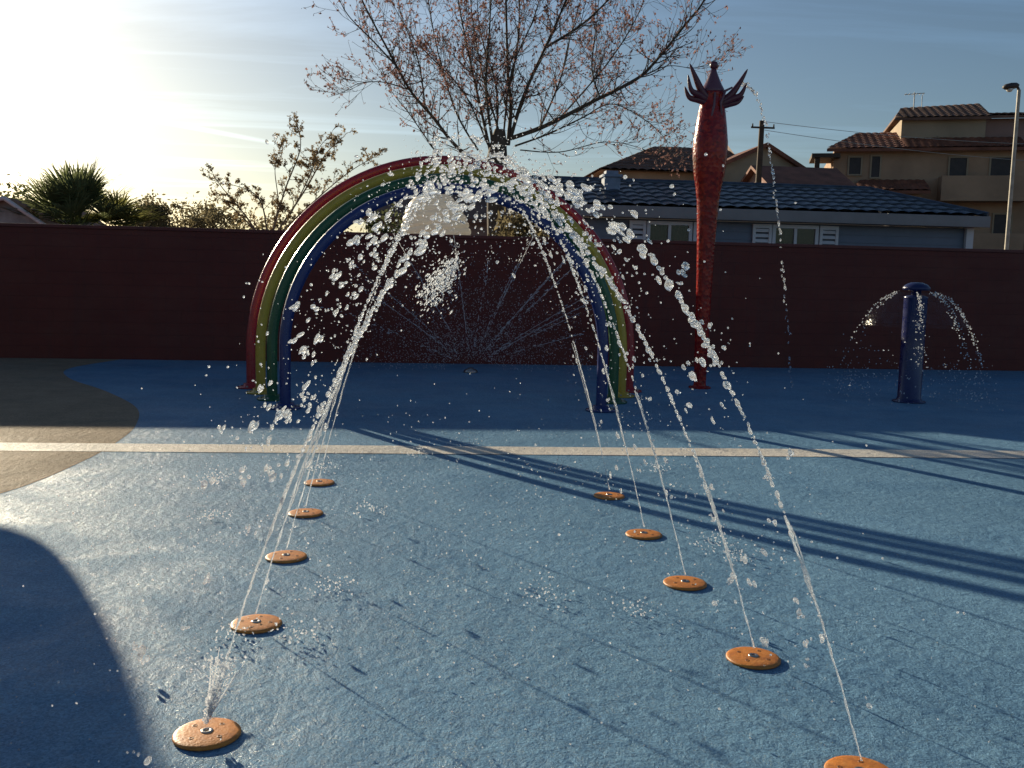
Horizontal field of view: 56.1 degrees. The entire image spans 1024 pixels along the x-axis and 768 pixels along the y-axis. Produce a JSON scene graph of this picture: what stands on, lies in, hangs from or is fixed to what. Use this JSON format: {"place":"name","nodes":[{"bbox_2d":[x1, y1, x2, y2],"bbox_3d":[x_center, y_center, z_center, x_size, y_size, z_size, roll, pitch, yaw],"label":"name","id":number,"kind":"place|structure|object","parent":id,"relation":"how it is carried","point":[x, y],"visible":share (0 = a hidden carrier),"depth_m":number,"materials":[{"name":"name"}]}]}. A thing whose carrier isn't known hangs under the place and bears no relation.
{"place":"outdoors","nodes":[
{"label":"outdoors","id":0,"kind":"place"},
{"bbox_2d":[0,196,103,224],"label":"house","id":1,"kind":"structure","parent":0,"point":[7,216],"depth_m":19.31,"materials":[{"name":"tile"}]},
{"bbox_2d":[0,358,138,492],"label":"sand path","id":2,"kind":"structure","parent":0,"point":[45,400],"depth_m":9.62,"materials":[{"name":"beige concrete"}]},
{"bbox_2d":[412,252,466,317],"bbox_3d":[-0.484,-0.622,6.168,0.323,0.458,0.382,-4,8,-38],"label":"spray burst","id":3,"kind":"object","parent":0,"point":[455,266],"visible":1,"depth_m":6.14,"materials":[{"name":"liquid"}]},
{"bbox_2d":[222,96,796,277],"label":"water droplets","id":4,"kind":"object","parent":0,"point":[523,186],"visible":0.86,"depth_m":4.26,"materials":[{"name":"liquid"}]},
{"bbox_2d":[0,359,1023,767],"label":"pool deck","id":5,"kind":"structure","parent":0,"point":[920,667],"depth_m":4.78,"materials":[{"name":"blue rubber"}]},
{"bbox_2d":[172,718,240,750],"bbox_3d":[-0.985,1.126,3.101,0.214,0.020,0.214,-2,7,-27],"label":"spray nozzle","id":6,"kind":"object","parent":5,"relation":"on","point":[198,735],"visible":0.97,"depth_m":3.08,"materials":[{"name":"metal"}]},
{"bbox_2d":[202,647,246,723],"bbox_3d":[-0.925,0.977,3.097,0.142,0.233,0.103,1,6,-6],"label":"froth","id":7,"kind":"object","parent":6,"relation":"on","point":[211,707],"visible":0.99,"depth_m":3.08,"materials":[{"name":"liquid"}]},
{"bbox_2d":[231,614,281,633],"bbox_3d":[-1.086,1.014,4.076,0.214,0.020,0.214,5,8,32],"label":"spray nozzle","id":8,"kind":"object","parent":5,"relation":"on","point":[263,623],"visible":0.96,"depth_m":4.05,"materials":[{"name":"metal"}]},
{"bbox_2d":[265,550,306,563],"bbox_3d":[-1.185,0.903,5.040,0.214,0.020,0.214,7,8,40],"label":"spray nozzle","id":9,"kind":"object","parent":5,"relation":"on","point":[285,556],"visible":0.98,"depth_m":5.01,"materials":[{"name":"metal"}]},
{"bbox_2d":[288,508,322,517],"bbox_3d":[-1.280,0.797,5.956,0.214,0.020,0.214,-3,8,-31],"label":"spray nozzle","id":10,"kind":"object","parent":5,"relation":"on","point":[307,513],"visible":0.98,"depth_m":5.92,"materials":[{"name":"metal"}]},
{"bbox_2d":[305,131,683,506],"bbox_3d":[-0.073,-0.378,5.921,2.376,2.322,0.547,1,6,-6],"label":"water jet","id":11,"kind":"object","parent":10,"relation":"on","point":[445,168],"visible":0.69,"depth_m":5.88},
{"bbox_2d":[304,479,334,486],"bbox_3d":[-1.369,0.697,6.824,0.214,0.020,0.214,0,7,-10],"label":"spray nozzle","id":12,"kind":"object","parent":5,"relation":"on","point":[320,482],"visible":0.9,"depth_m":6.78,"materials":[{"name":"metal"}]},
{"bbox_2d":[144,112,685,597],"bbox_3d":[-0.359,-0.133,4.507,2.498,2.223,0.697,1,6,-6],"label":"water jet","id":13,"kind":"object","parent":5,"relation":"on","point":[514,164],"visible":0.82,"depth_m":4.48},
{"bbox_2d":[264,139,609,492],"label":"water jet","id":14,"kind":"object","parent":5,"relation":"on","point":[401,200],"visible":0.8,"depth_m":6.34},
{"bbox_2d":[237,155,641,412],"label":"rainbow arch","id":15,"kind":"structure","parent":5,"relation":"on","point":[339,201],"depth_m":11.47,"materials":[{"name":"multicoloured paint"}]},
{"bbox_2d":[133,125,754,664],"bbox_3d":[-0.223,0.077,3.635,2.424,2.001,0.590,1,6,-6],"label":"water jet","id":16,"kind":"object","parent":5,"relation":"on","point":[355,295],"visible":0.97,"depth_m":3.57},
{"bbox_2d":[247,115,644,526],"bbox_3d":[-0.394,-0.305,5.359,2.415,2.352,0.498,1,6,-6],"label":"water jet","id":17,"kind":"object","parent":5,"relation":"on","point":[435,151],"visible":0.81,"depth_m":5.34},
{"bbox_2d":[314,213,596,372],"bbox_3d":[-0.634,-1.401,14.761,4.748,2.436,2.100,1,6,-6],"label":"ground spray","id":18,"kind":"object","parent":5,"relation":"on","point":[470,370],"visible":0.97,"depth_m":14.71,"materials":[{"name":"liquid"}]},
{"bbox_2d":[51,110,861,765],"bbox_3d":[-0.139,0.214,2.748,2.451,1.931,0.549,0,7,-11],"label":"water jet","id":19,"kind":"object","parent":5,"relation":"on","point":[573,194],"visible":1,"depth_m":2.67},
{"bbox_2d":[319,148,622,476],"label":"water jet","id":20,"kind":"object","parent":5,"relation":"on","point":[481,172],"visible":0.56,"depth_m":6.75},
{"bbox_2d":[286,125,686,548],"bbox_3d":[-0.028,-0.197,4.976,2.266,2.218,0.600,1,6,-6],"label":"water jet","id":21,"kind":"object","parent":5,"relation":"on","point":[444,183],"visible":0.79,"depth_m":4.95},
{"bbox_2d":[2,316,988,765],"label":"splash droplets","id":22,"kind":"object","parent":5,"relation":"on","point":[438,574],"visible":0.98,"depth_m":4.49},
{"bbox_2d":[0,442,1023,457],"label":"painted line","id":23,"kind":"object","parent":5,"relation":"on","point":[122,447],"visible":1,"depth_m":8.26,"materials":[{"name":"white paint"}]},
{"bbox_2d":[255,146,788,628],"bbox_3d":[0.116,0.025,4.024,2.369,2.026,0.734,1,6,-6],"label":"water jet","id":24,"kind":"object","parent":5,"relation":"on","point":[409,254],"visible":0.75,"depth_m":4.01},
{"bbox_2d":[216,125,871,708],"bbox_3d":[0.127,0.154,3.097,2.196,1.904,0.680,1,6,-6],"label":"water jet","id":25,"kind":"object","parent":5,"relation":"on","point":[470,197],"visible":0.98,"depth_m":3.03},
{"bbox_2d":[594,492,624,499],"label":"spray nozzle","id":26,"kind":"object","parent":5,"relation":"on","point":[608,495],"visible":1,"depth_m":6.58,"materials":[{"name":"metal"}]},
{"bbox_2d":[626,529,661,539],"bbox_3d":[0.775,0.879,5.639,0.214,0.020,0.214,-1,7,-19],"label":"spray nozzle","id":27,"kind":"object","parent":5,"relation":"on","point":[644,534],"visible":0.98,"depth_m":5.60,"materials":[{"name":"metal"}]},
{"bbox_2d":[663,576,706,590],"bbox_3d":[0.857,0.981,4.751,0.214,0.020,0.214,1,6,0],"label":"spray nozzle","id":28,"kind":"object","parent":5,"relation":"on","point":[684,583],"visible":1,"depth_m":4.72,"materials":[{"name":"metal"}]},
{"bbox_2d":[684,61,747,388],"bbox_3d":[2.670,-2.138,13.133,0.836,4.418,0.464,1,6,-6],"label":"spouting post","id":29,"kind":"object","parent":5,"relation":"on","point":[712,99],"visible":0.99,"depth_m":12.90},
{"bbox_2d":[741,82,792,387],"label":"spout stream","id":30,"kind":"structure","parent":29,"relation":"attached to","point":[769,148],"depth_m":13.06,"materials":[{"name":"liquid"}]},
{"bbox_2d":[726,647,780,669],"bbox_3d":[0.962,1.088,3.827,0.214,0.020,0.214,-2,7,-26],"label":"spray nozzle","id":31,"kind":"object","parent":5,"relation":"on","point":[755,658],"visible":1,"depth_m":3.80,"materials":[{"name":"metal"}]},
{"bbox_2d":[824,755,887,767],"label":"spray nozzle","id":32,"kind":"object","parent":5,"relation":"on","point":[847,761],"visible":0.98,"depth_m":2.99,"materials":[{"name":"metal"}]},
{"bbox_2d":[892,282,930,403],"bbox_3d":[5.112,-0.530,12.245,0.410,1.528,0.410,1,6,-6],"label":"fountain post","id":33,"kind":"object","parent":5,"relation":"on","point":[909,348],"visible":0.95,"depth_m":12.14,"materials":[{"name":"blue metal"}]},
{"bbox_2d":[823,291,1002,410],"bbox_3d":[5.100,-0.481,12.247,2.077,1.409,2.008,4,7,21],"label":"water bell","id":34,"kind":"object","parent":33,"relation":"attached to","point":[951,301],"visible":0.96,"depth_m":12.11,"materials":[{"name":"liquid"}]},
{"bbox_2d":[0,0,1023,231],"label":"sky","id":35,"kind":"structure","parent":0,"point":[160,90],"materials":[{"name":"blue"}]},
{"bbox_2d":[741,165,855,185],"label":"house","id":36,"kind":"structure","parent":0,"point":[808,175],"depth_m":42.25,"materials":[{"name":"tile"}]},
{"label":"ground","id":37,"kind":"structure","parent":0,"visible":0},
{"bbox_2d":[0,172,36,200],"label":"bush","id":38,"kind":"object","parent":37,"relation":"on","point":[14,194],"visible":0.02,"depth_m":23.67,"materials":[{"name":"green plant"}]},
{"bbox_2d":[1,154,147,225],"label":"palm tree","id":39,"kind":"object","parent":37,"relation":"on","point":[73,195],"visible":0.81,"depth_m":19.39,"materials":[{"name":"green plant"}]},
{"bbox_2d":[77,189,168,226],"bbox_3d":[-8.764,-2.729,21.567,2.229,3.189,2.430,1,6,-6],"label":"shrub","id":40,"kind":"object","parent":37,"relation":"on","point":[143,214],"visible":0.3,"depth_m":21.04,"materials":[{"name":"green plant"}]},
{"bbox_2d":[122,189,177,226],"bbox_3d":[-11.968,-4.381,31.549,2.188,4.085,2.336,1,6,-6],"label":"shrub","id":41,"kind":"object","parent":37,"relation":"on","point":[158,220],"visible":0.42,"depth_m":31.32,"materials":[{"name":"green plant"}]},
{"bbox_2d":[126,196,187,226],"bbox_3d":[-11.975,-4.392,32.569,2.648,3.878,2.342,3,7,12],"label":"shrub","id":42,"kind":"object","parent":37,"relation":"on","point":[178,221],"visible":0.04,"depth_m":32.15,"materials":[{"name":"green plant"}]},
{"bbox_2d":[163,199,236,227],"bbox_3d":[-11.077,-4.380,32.831,3.388,3.836,2.350,1,6,-6],"label":"shrub","id":43,"kind":"object","parent":37,"relation":"on","point":[195,221],"visible":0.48,"depth_m":32.54,"materials":[{"name":"green plant"}]},
{"bbox_2d":[181,191,257,228],"bbox_3d":[-10.737,-4.815,34.758,3.006,4.282,2.581,1,6,-6],"label":"shrub","id":44,"kind":"object","parent":37,"relation":"on","point":[231,221],"visible":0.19,"depth_m":34.42,"materials":[{"name":"green plant"}]},
{"bbox_2d":[204,206,363,231],"bbox_3d":[-5.144,-2.391,20.813,4.131,2.847,1.762,1,6,-6],"label":"hedge shrub","id":45,"kind":"object","parent":37,"relation":"on","point":[259,226],"visible":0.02,"depth_m":20.68,"materials":[{"name":"green plant"}]},
{"bbox_2d":[199,111,387,229],"bbox_3d":[-4.459,-3.097,19.429,3.888,4.602,1.390,1,6,-6],"label":"almond tree","id":46,"kind":"object","parent":37,"relation":"on","point":[314,163],"visible":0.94,"depth_m":19.27,"materials":[{"name":"green plant"}]},
{"bbox_2d":[363,203,401,232],"bbox_3d":[-3.099,-2.839,23.514,1.250,3.222,1.475,4,7,21],"label":"garden shrub","id":47,"kind":"object","parent":37,"relation":"on","point":[369,226],"visible":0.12,"depth_m":23.60,"materials":[{"name":"green plant"}]},
{"bbox_2d":[401,194,470,234],"bbox_3d":[-1.401,-2.132,18.431,1.737,3.167,1.600,1,6,-6],"label":"domed tank","id":48,"kind":"object","parent":37,"relation":"on","point":[461,228],"visible":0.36,"depth_m":17.80,"materials":[{"name":"beige plastic"}]},
{"bbox_2d":[361,194,522,235],"bbox_3d":[-1.829,-3.726,28.727,5.250,3.870,4.500,1,6,-6],"label":"cabin","id":49,"kind":"object","parent":37,"relation":"on","point":[473,211],"visible":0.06,"depth_m":26.74,"materials":[{"name":"brown tile"}]},
{"bbox_2d":[0,223,1023,370],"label":"boundary wall","id":50,"kind":"structure","parent":37,"relation":"on","point":[67,291],"depth_m":16.14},
{"bbox_2d":[488,207,548,236],"bbox_3d":[0.210,-2.162,18.253,1.629,3.206,1.173,-2,7,-26],"label":"garden shrub","id":51,"kind":"object","parent":37,"relation":"on","point":[516,221],"visible":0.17,"depth_m":17.81,"materials":[{"name":"green plant"}]},
{"bbox_2d":[301,0,752,235],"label":"bare tree","id":52,"kind":"object","parent":37,"relation":"on","point":[497,135],"visible":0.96,"depth_m":21.36,"materials":[{"name":"brown plant"}]},
{"bbox_2d":[584,146,734,179],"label":"house","id":53,"kind":"structure","parent":37,"relation":"on","point":[628,167],"depth_m":47.47,"materials":[{"name":"brown tile"}]},
{"bbox_2d":[507,170,990,248],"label":"house","id":54,"kind":"structure","parent":37,"relation":"on","point":[829,214],"depth_m":19.78,"materials":[{"name":"grey"}]},
{"bbox_2d":[646,221,692,240],"bbox_3d":[3.176,-2.784,19.454,0.940,1.005,0.058,1,6,-6],"label":"window","id":55,"kind":"structure","parent":54,"relation":"in","point":[655,230],"depth_m":19.41,"materials":[{"name":"white glass"}]},
{"bbox_2d":[771,224,818,244],"bbox_3d":[5.802,-2.756,19.729,0.980,1.005,0.058,1,6,-6],"label":"window","id":56,"kind":"structure","parent":54,"relation":"in","point":[791,234],"depth_m":19.69,"materials":[{"name":"white glass"}]},
{"bbox_2d":[751,120,774,182],"bbox_3d":[9.100,-6.016,35.659,0.900,7.351,0.305,1,6,-6],"label":"utility pole","id":57,"kind":"object","parent":37,"relation":"on","point":[761,127],"visible":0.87,"depth_m":35.29,"materials":[{"name":"brown wood"}]},
{"bbox_2d":[766,130,1023,160],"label":"overhead cable","id":58,"kind":"object","parent":57,"relation":"attached to","point":[882,146],"visible":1,"depth_m":38.68,"materials":[{"name":"metal"}]},
{"bbox_2d":[769,122,1021,143],"bbox_3d":[17.915,-10.563,40.682,20.610,1.067,0.020,-3,8,-33],"label":"overhead cable","id":59,"kind":"object","parent":57,"relation":"attached to","point":[889,135],"visible":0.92,"depth_m":38.78,"materials":[{"name":"metal"}]},
{"bbox_2d":[723,142,804,181],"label":"house","id":60,"kind":"structure","parent":37,"relation":"on","point":[738,165],"depth_m":45.47,"materials":[{"name":"tile"}]},
{"bbox_2d":[809,92,1023,249],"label":"apartment building","id":61,"kind":"structure","parent":37,"relation":"on","point":[978,182],"depth_m":46.97,"materials":[{"name":"paint"}]},
{"bbox_2d":[847,156,862,175],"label":"window","id":62,"kind":"structure","parent":61,"relation":"in","point":[854,168],"depth_m":47.76,"materials":[{"name":"grey glass"}]},
{"bbox_2d":[869,155,881,178],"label":"window","id":63,"kind":"structure","parent":61,"relation":"in","point":[875,160],"depth_m":47.54,"materials":[{"name":"grey glass"}]},
{"bbox_2d":[947,156,968,175],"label":"window","id":64,"kind":"structure","parent":61,"relation":"in","point":[957,165],"depth_m":46.63,"materials":[{"name":"grey glass"}]},
{"bbox_2d":[988,156,1011,174],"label":"window","id":65,"kind":"structure","parent":61,"relation":"in","point":[1002,166],"depth_m":46.19,"materials":[{"name":"grey glass"}]},
{"bbox_2d":[991,213,1012,233],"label":"window","id":66,"kind":"structure","parent":61,"relation":"in","point":[999,220],"depth_m":46.44,"materials":[{"name":"grey glass"}]},
{"bbox_2d":[1002,83,1020,249],"bbox_3d":[12.805,-4.410,25.038,0.543,6.711,0.260,1,6,-6],"label":"street lamp","id":67,"kind":"object","parent":37,"relation":"on","point":[1009,87],"visible":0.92,"depth_m":24.93,"materials":[{"name":"grey metal"}]}
]}

